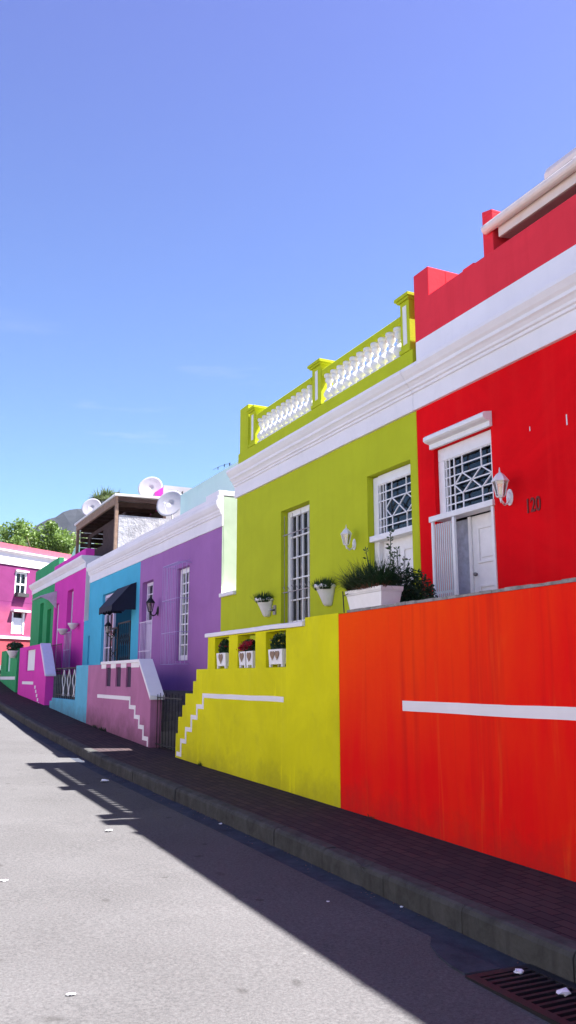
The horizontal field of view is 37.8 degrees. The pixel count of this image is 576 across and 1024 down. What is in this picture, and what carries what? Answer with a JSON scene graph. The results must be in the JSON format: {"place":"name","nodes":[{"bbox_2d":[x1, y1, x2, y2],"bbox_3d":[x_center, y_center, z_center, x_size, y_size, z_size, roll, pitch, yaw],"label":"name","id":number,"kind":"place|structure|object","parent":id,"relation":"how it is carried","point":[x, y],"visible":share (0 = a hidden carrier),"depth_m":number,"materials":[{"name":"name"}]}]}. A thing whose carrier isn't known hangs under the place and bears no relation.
{"place":"outdoors","nodes":[
{"label":"outdoors","id":0,"kind":"place"},
{"bbox_2d":[71,543,93,556],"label":"roof gable","id":1,"kind":"structure","parent":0,"point":[73,553],"depth_m":36.02,"materials":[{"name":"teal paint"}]},
{"bbox_2d":[81,498,100,515],"bbox_3d":[-8.545,0.401,36.444,0.664,2.090,0.666,9,-14,-37],"label":"satellite dish","id":2,"kind":"object","parent":1,"relation":"on","point":[89,505],"visible":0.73,"depth_m":36.64,"materials":[{"name":"metal"}]},
{"bbox_2d":[0,715,550,1023],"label":"road","id":3,"kind":"structure","parent":0,"point":[145,910],"depth_m":5.58,"materials":[{"name":"grey asphalt"}]},
{"bbox_2d":[0,710,525,968],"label":"gutter","id":4,"kind":"object","parent":3,"relation":"on","point":[449,936],"visible":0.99,"depth_m":7.06,"materials":[{"name":"concrete"}]},
{"bbox_2d":[33,730,517,962],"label":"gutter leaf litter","id":5,"kind":"object","parent":4,"relation":"in","point":[252,843],"visible":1,"depth_m":7.42,"materials":[{"name":"brown plant"}]},
{"bbox_2d":[465,964,575,1023],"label":"storm drain","id":6,"kind":"object","parent":4,"relation":"in","point":[536,994],"visible":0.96,"depth_m":4.59,"materials":[{"name":"black metal"}]},
{"bbox_2d":[513,969,523,974],"bbox_3d":[1.330,2.645,4.846,0.052,0.029,0.056,-7,-13,31],"label":"paper scrap","id":7,"kind":"object","parent":6,"relation":"on","point":[520,971],"visible":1,"depth_m":4.83,"materials":[{"name":"white paper"}]},
{"bbox_2d":[556,987,570,996],"bbox_3d":[1.481,2.588,4.535,0.084,0.037,0.060,2,-11,-12],"label":"paper scrap","id":8,"kind":"object","parent":6,"relation":"on","point":[565,991],"visible":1,"depth_m":4.51,"materials":[{"name":"white paper"}]},
{"bbox_2d":[430,936,499,975],"bbox_3d":[0.981,2.737,5.166,0.242,0.044,0.690,5,-12,-25],"label":"gutter apron","id":9,"kind":"object","parent":3,"relation":"on","point":[461,961],"visible":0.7,"depth_m":5.05,"materials":[{"name":"concrete"}]},
{"bbox_2d":[0,681,575,940],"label":"pavement","id":10,"kind":"structure","parent":0,"point":[541,899],"depth_m":7.87,"materials":[{"name":"brick"}]},
{"bbox_2d":[0,0,575,537],"label":"sky","id":11,"kind":"structure","parent":0,"point":[204,203],"materials":[{"name":"blue"}]},
{"bbox_3d":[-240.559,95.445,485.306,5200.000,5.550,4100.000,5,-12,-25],"label":"ground","id":12,"kind":"structure","parent":0,"visible":0},
{"bbox_2d":[0,648,19,691],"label":"terrace wall","id":13,"kind":"structure","parent":12,"relation":"on","point":[9,674],"depth_m":32.81,"materials":[{"name":"paint"}]},
{"bbox_2d":[7,651,17,657],"bbox_3d":[-10.359,5.371,31.718,0.520,0.270,0.507,5,-12,-25],"label":"bowl pot","id":14,"kind":"object","parent":13,"relation":"attached to","point":[12,654],"visible":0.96,"depth_m":31.57,"materials":[{"name":"white ceramic"}]},
{"bbox_2d":[6,641,23,650],"bbox_3d":[-10.352,5.126,31.930,0.677,0.459,1.037,5,-12,-25],"label":"potted shrub","id":15,"kind":"object","parent":14,"relation":"in","point":[14,646],"visible":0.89,"depth_m":31.70,"materials":[{"name":"green plant"}]},
{"bbox_2d":[0,542,70,664],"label":"corner house","id":16,"kind":"structure","parent":12,"relation":"on","point":[20,566],"depth_m":46.30,"materials":[{"name":"paint"}]},
{"bbox_2d":[11,612,24,633],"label":"door","id":17,"kind":"structure","parent":16,"relation":"in","point":[17,624],"depth_m":46.17,"materials":[{"name":"white paint"}]},
{"bbox_2d":[14,572,26,595],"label":"window","id":18,"kind":"structure","parent":16,"relation":"in","point":[20,583],"depth_m":46.66,"materials":[{"name":"white paint"}]},
{"bbox_2d":[17,643,55,704],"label":"terrace wall","id":19,"kind":"structure","parent":12,"relation":"on","point":[36,685],"depth_m":27.44,"materials":[{"name":"pink paint"}]},
{"bbox_2d":[0,517,82,553],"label":"broadleaf tree","id":20,"kind":"object","parent":12,"relation":"on","point":[57,541],"visible":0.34,"depth_m":66.99,"materials":[{"name":"green plant"}]},
{"bbox_2d":[29,557,63,670],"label":"green house","id":21,"kind":"structure","parent":12,"relation":"on","point":[44,594],"depth_m":34.25,"materials":[{"name":"paint"}]},
{"bbox_2d":[0,492,119,548],"bbox_3d":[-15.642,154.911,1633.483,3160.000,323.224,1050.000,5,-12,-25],"label":"mountain","id":22,"kind":"structure","parent":12,"relation":"on","point":[68,519],"depth_m":1411.71,"materials":[{"name":"green plant"}]},
{"bbox_2d":[53,675,75,698],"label":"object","id":23,"kind":"structure","parent":12,"relation":"on","point":[54,685],"depth_m":26.27,"materials":[{"name":"black metal"}]},
{"bbox_2d":[51,644,61,674],"bbox_3d":[-8.086,4.998,28.357,0.023,0.961,4.350,5,-12,-25],"label":"iron railing","id":24,"kind":"object","parent":23,"relation":"on","point":[58,653],"visible":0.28,"depth_m":26.96,"materials":[{"name":"black metal"}]},
{"bbox_2d":[49,665,87,722],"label":"terrace wall","id":25,"kind":"structure","parent":12,"relation":"on","point":[76,708],"depth_m":21.85,"materials":[{"name":"blue paint"}]},
{"bbox_2d":[55,667,75,698],"bbox_3d":[-6.206,4.808,23.625,0.041,0.864,3.110,5,-12,-25],"label":"iron railing","id":26,"kind":"object","parent":25,"relation":"on","point":[63,684],"visible":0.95,"depth_m":23.57,"materials":[{"name":"white metal"}]},
{"bbox_2d":[51,548,102,674],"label":"pink house","id":27,"kind":"structure","parent":12,"relation":"on","point":[70,576],"depth_m":29.04,"materials":[{"name":"paint"}]},
{"bbox_2d":[55,605,58,669],"bbox_3d":[-8.583,4.689,31.487,0.040,2.480,0.660,5,-12,-25],"label":"door","id":28,"kind":"structure","parent":27,"relation":"in","point":[58,605],"depth_m":31.77,"materials":[{"name":"purple paint"}]},
{"bbox_2d":[57,629,67,634],"bbox_3d":[-7.873,4.188,29.387,0.360,0.210,0.351,5,-12,-25],"label":"bowl pot","id":29,"kind":"object","parent":27,"relation":"attached to","point":[62,631],"visible":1,"depth_m":29.28,"materials":[{"name":"white ceramic"}]},
{"bbox_2d":[69,591,73,666],"bbox_3d":[-7.487,4.129,29.476,0.070,2.760,0.960,5,-12,-25],"label":"window","id":30,"kind":"structure","parent":27,"relation":"in","point":[73,591],"depth_m":29.83,"materials":[{"name":"purple paint"}]},
{"bbox_2d":[68,623,78,629],"bbox_3d":[-7.129,3.794,27.907,0.360,0.210,0.351,5,-12,-25],"label":"bowl pot","id":31,"kind":"object","parent":27,"relation":"attached to","point":[72,626],"visible":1,"depth_m":27.80,"materials":[{"name":"white ceramic"}]},
{"bbox_2d":[87,486,122,502],"bbox_3d":[-8.579,3.152,39.301,2.198,9.117,2.170,5,-12,-25],"label":"yucca tree","id":32,"kind":"object","parent":12,"relation":"on","point":[102,495],"visible":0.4,"depth_m":39.72,"materials":[{"name":"green plant"}]},
{"bbox_2d":[86,538,140,664],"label":"blue house","id":33,"kind":"structure","parent":12,"relation":"on","point":[114,595],"depth_m":24.28,"materials":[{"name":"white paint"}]},
{"bbox_2d":[103,593,115,661],"bbox_3d":[-5.233,3.722,24.645,0.070,2.630,1.060,5,-12,-25],"label":"window","id":34,"kind":"structure","parent":33,"relation":"in","point":[112,618],"depth_m":24.77,"materials":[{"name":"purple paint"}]},
{"bbox_2d":[105,619,114,636],"bbox_3d":[-4.974,3.252,23.541,0.376,0.492,0.201,10,-15,-42],"label":"wall lamp","id":35,"kind":"object","parent":33,"relation":"attached to","point":[107,624],"visible":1,"depth_m":23.46,"materials":[{"name":"black metal"}]},
{"bbox_2d":[117,515,170,547],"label":"rooftop wall","id":36,"kind":"structure","parent":33,"relation":"on","point":[130,528],"depth_m":26.80,"materials":[{"name":"paint"}]},
{"bbox_2d":[74,493,165,555],"bbox_3d":[-5.953,1.008,29.464,1.850,2.120,6.050,5,-12,-25],"label":"pergola","id":37,"kind":"object","parent":36,"relation":"on","point":[100,522],"visible":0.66,"depth_m":28.70,"materials":[{"name":"white paint"}]},
{"bbox_2d":[156,490,181,518],"bbox_3d":[-3.469,0.343,24.642,0.670,2.080,0.661,5,-12,-25],"label":"satellite dish","id":38,"kind":"object","parent":33,"relation":"on","point":[168,503],"visible":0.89,"depth_m":24.81,"materials":[{"name":"metal"}]},
{"bbox_2d":[86,659,163,747],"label":"terrace wall","id":39,"kind":"structure","parent":12,"relation":"on","point":[122,698],"depth_m":17.69,"materials":[{"name":"paint"}]},
{"bbox_2d":[155,693,182,752],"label":"metal gate","id":40,"kind":"structure","parent":39,"relation":"attached to","point":[169,698],"depth_m":15.53,"materials":[{"name":"black metal"}]},
{"bbox_2d":[160,693,185,749],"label":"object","id":41,"kind":"structure","parent":12,"relation":"on","point":[168,710],"depth_m":16.63,"materials":[{"name":"black metal"}]},
{"bbox_2d":[163,690,192,692],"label":"terrace floor","id":42,"kind":"structure","parent":12,"relation":"on","point":[171,691],"depth_m":17.34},
{"bbox_2d":[136,462,237,690],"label":"purple house","id":43,"kind":"structure","parent":12,"relation":"on","point":[188,555],"depth_m":18.62,"materials":[{"name":"paint"}]},
{"bbox_2d":[146,623,151,658],"bbox_3d":[-3.395,3.566,20.906,0.040,1.590,0.860,5,-12,-25],"label":"door","id":44,"kind":"structure","parent":43,"relation":"in","point":[150,632],"depth_m":21.10,"materials":[{"name":"purple paint"}]},
{"bbox_2d":[146,582,152,623],"bbox_3d":[-3.390,2.271,21.163,0.070,1.030,0.920,5,-12,-25],"label":"window","id":45,"kind":"structure","parent":43,"relation":"in","point":[150,585],"depth_m":21.44,"materials":[{"name":"purple paint"}]},
{"bbox_2d":[146,595,158,615],"bbox_3d":[-3.224,2.236,20.094,0.393,0.515,0.210,10,-15,-42],"label":"wall lamp","id":46,"kind":"object","parent":43,"relation":"attached to","point":[150,600],"visible":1,"depth_m":20.01,"materials":[{"name":"black metal"}]},
{"bbox_2d":[150,485,191,518],"bbox_3d":[-3.907,1.174,31.004,3.220,2.990,5.465,5,-12,-25],"label":"rooftop room","id":47,"kind":"object","parent":43,"relation":"on","point":[166,488],"visible":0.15,"depth_m":28.36,"materials":[{"name":"white paint"}]},
{"bbox_2d":[138,477,161,495],"bbox_3d":[-4.807,-0.245,29.183,0.666,2.090,0.664,9,-14,-39],"label":"satellite dish","id":48,"kind":"object","parent":47,"relation":"attached to","point":[149,486],"visible":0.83,"depth_m":29.35,"materials":[{"name":"metal"}]},
{"bbox_2d":[179,567,188,660],"bbox_3d":[-2.236,2.255,18.678,0.070,2.040,0.840,5,-12,-25],"label":"window","id":49,"kind":"structure","parent":43,"relation":"in","point":[185,596],"depth_m":18.84,"materials":[{"name":"white paint"}]},
{"bbox_2d":[175,613,342,807],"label":"terrace wall","id":50,"kind":"structure","parent":12,"relation":"on","point":[264,723],"depth_m":11.19,"materials":[{"name":"paint"}]},
{"bbox_2d":[216,653,228,668],"bbox_3d":[-0.966,2.322,13.129,0.196,0.237,0.380,5,-12,-25],"label":"square pot","id":51,"kind":"object","parent":50,"relation":"on","point":[222,659],"visible":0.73,"depth_m":13.03,"materials":[{"name":"white paint"}]},
{"bbox_2d":[218,638,228,652],"bbox_3d":[-0.983,2.130,13.153,0.193,0.317,0.406,5,-12,-25],"label":"flower plant","id":52,"kind":"object","parent":51,"relation":"in","point":[223,645],"visible":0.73,"depth_m":13.11,"materials":[{"name":"green plant"}]},
{"bbox_2d":[239,651,250,667],"bbox_3d":[-0.599,2.176,12.388,0.196,0.237,0.240,5,-12,-25],"label":"square pot","id":53,"kind":"object","parent":50,"relation":"on","point":[242,658],"visible":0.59,"depth_m":12.32,"materials":[{"name":"white paint"}]},
{"bbox_2d":[236,639,254,652],"bbox_3d":[-0.580,1.964,12.312,0.216,0.223,0.531,5,-12,-25],"label":"flower plant","id":54,"kind":"object","parent":53,"relation":"in","point":[248,645],"visible":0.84,"depth_m":12.23,"materials":[{"name":"red plant"}]},
{"bbox_2d":[246,651,254,667],"bbox_3d":[-0.480,2.129,12.150,0.196,0.237,0.240,5,-12,-25],"label":"square pot","id":55,"kind":"object","parent":50,"relation":"on","point":[250,657],"visible":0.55,"depth_m":12.07,"materials":[{"name":"white paint"}]},
{"bbox_2d":[268,649,285,666],"bbox_3d":[-0.096,1.976,11.373,0.196,0.237,0.440,5,-12,-25],"label":"square pot","id":56,"kind":"object","parent":50,"relation":"on","point":[277,657],"visible":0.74,"depth_m":11.27,"materials":[{"name":"white paint"}]},
{"bbox_2d":[270,633,285,648],"bbox_3d":[-0.119,1.793,11.403,0.206,0.316,0.466,5,-12,-25],"label":"flower plant","id":57,"kind":"object","parent":56,"relation":"in","point":[278,640],"visible":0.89,"depth_m":11.36,"materials":[{"name":"green plant"}]},
{"bbox_2d":[0,701,575,983],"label":"kerb","id":58,"kind":"structure","parent":12,"relation":"on","point":[532,944],"depth_m":6.58,"materials":[{"name":"concrete"}]},
{"bbox_2d":[219,291,420,667],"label":"lime house","id":59,"kind":"structure","parent":12,"relation":"on","point":[321,468],"depth_m":12.95,"materials":[{"name":"paint"}]},
{"bbox_2d":[255,597,273,616],"bbox_3d":[-0.446,1.638,14.462,0.245,0.320,0.408,5,-12,-25],"label":"wall planter","id":60,"kind":"object","parent":59,"relation":"attached to","point":[264,607],"visible":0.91,"depth_m":14.39,"materials":[{"name":"white ceramic"}]},
{"bbox_2d":[249,590,272,602],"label":"potted grass","id":61,"kind":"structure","parent":60,"relation":"in","point":[261,596],"depth_m":14.34,"materials":[{"name":"green plant"}]},
{"bbox_2d":[269,605,275,614],"bbox_3d":[-0.264,1.658,14.254,0.100,0.160,0.100,5,-12,-25],"label":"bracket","id":62,"kind":"object","parent":59,"relation":"attached to","point":[274,609],"visible":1,"depth_m":14.24,"materials":[{"name":"grey metal"}]},
{"bbox_2d":[283,505,309,666],"bbox_3d":[0.215,1.233,13.725,0.164,2.670,1.056,5,-12,-25],"label":"window","id":63,"kind":"structure","parent":59,"relation":"in","point":[298,534],"depth_m":13.96,"materials":[{"name":"white paint"}]},
{"bbox_2d":[314,583,335,605],"bbox_3d":[0.512,1.238,12.534,0.245,0.320,0.408,5,-12,-25],"label":"wall planter","id":64,"kind":"object","parent":59,"relation":"attached to","point":[326,596],"visible":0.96,"depth_m":12.47,"materials":[{"name":"white ceramic"}]},
{"bbox_2d":[309,576,336,589],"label":"potted grass","id":65,"kind":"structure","parent":64,"relation":"in","point":[326,582],"depth_m":12.42,"materials":[{"name":"green plant"}]},
{"bbox_2d":[340,526,355,550],"bbox_3d":[0.863,0.367,11.990,0.270,0.367,0.149,10,-15,-42],"label":"wall lamp","id":66,"kind":"object","parent":59,"relation":"attached to","point":[347,532],"visible":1,"depth_m":11.95,"materials":[{"name":"white metal"}]},
{"bbox_2d":[379,473,411,533],"bbox_3d":[1.490,-0.097,11.355,0.061,0.723,0.900,5,-12,-25],"label":"transom window","id":67,"kind":"structure","parent":59,"relation":"in","point":[396,511],"depth_m":11.43,"materials":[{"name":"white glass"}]},
{"bbox_2d":[384,535,413,591],"bbox_3d":[1.533,1.297,11.102,0.056,1.950,0.900,5,-12,-25],"label":"door","id":68,"kind":"structure","parent":59,"relation":"in","point":[405,543],"depth_m":11.24,"materials":[{"name":"white paint"}]},
{"bbox_2d":[339,577,575,881],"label":"terrace wall","id":69,"kind":"structure","parent":12,"relation":"on","point":[457,719],"depth_m":7.55,"materials":[{"name":"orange paint"}]},
{"bbox_2d":[342,585,403,612],"bbox_3d":[0.943,0.985,9.446,0.317,0.252,0.814,5,-12,-25],"label":"trough planter","id":70,"kind":"object","parent":69,"relation":"on","point":[376,596],"visible":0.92,"depth_m":9.20,"materials":[{"name":"white paint"}]},
{"bbox_2d":[343,579,391,590],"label":"dry stems","id":71,"kind":"object","parent":70,"relation":"in","point":[376,584],"visible":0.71,"depth_m":9.21,"materials":[{"name":"brown plant"}]},
{"bbox_2d":[330,553,417,590],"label":"potted grass","id":72,"kind":"object","parent":70,"relation":"in","point":[370,575],"depth_m":9.24,"materials":[{"name":"green plant"}]},
{"bbox_2d":[401,147,575,597],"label":"red house","id":73,"kind":"structure","parent":12,"relation":"on","point":[489,375],"depth_m":9.45,"materials":[{"name":"paint"}]},
{"bbox_2d":[445,443,493,511],"bbox_3d":[2.154,-0.379,9.926,0.061,0.684,0.910,5,-12,-25],"label":"transom window","id":74,"kind":"structure","parent":73,"relation":"in","point":[470,477],"depth_m":9.96,"materials":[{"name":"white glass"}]},
{"bbox_2d":[472,512,493,591],"bbox_3d":[2.289,0.975,9.523,0.085,1.970,0.540,5,-12,-25],"label":"door","id":75,"kind":"structure","parent":73,"relation":"in","point":[483,573],"depth_m":9.70,"materials":[{"name":"white paint"}]},
{"bbox_2d":[491,467,512,505],"bbox_3d":[2.314,-0.271,9.046,0.305,0.412,0.167,10,-15,-42],"label":"wall lamp","id":76,"kind":"object","parent":73,"relation":"attached to","point":[499,478],"visible":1,"depth_m":9.00,"materials":[{"name":"white metal"}]},
{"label":"terrace floor","id":77,"kind":"structure","parent":12,"relation":"on","visible":0},
{"bbox_2d":[363,529,410,601],"bbox_3d":[1.148,1.074,9.758,0.234,1.770,0.895,8,-14,-35],"label":"tall sprig","id":78,"kind":"object","parent":77,"relation":"on","point":[390,546],"visible":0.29,"depth_m":9.77,"materials":[{"name":"green plant"}]},
{"bbox_2d":[395,567,437,601],"bbox_3d":[1.428,1.287,9.540,0.639,1.363,0.650,5,-12,-25],"label":"potted bush","id":79,"kind":"object","parent":77,"relation":"on","point":[417,592],"visible":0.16,"depth_m":9.52,"materials":[{"name":"green plant"}]}
]}

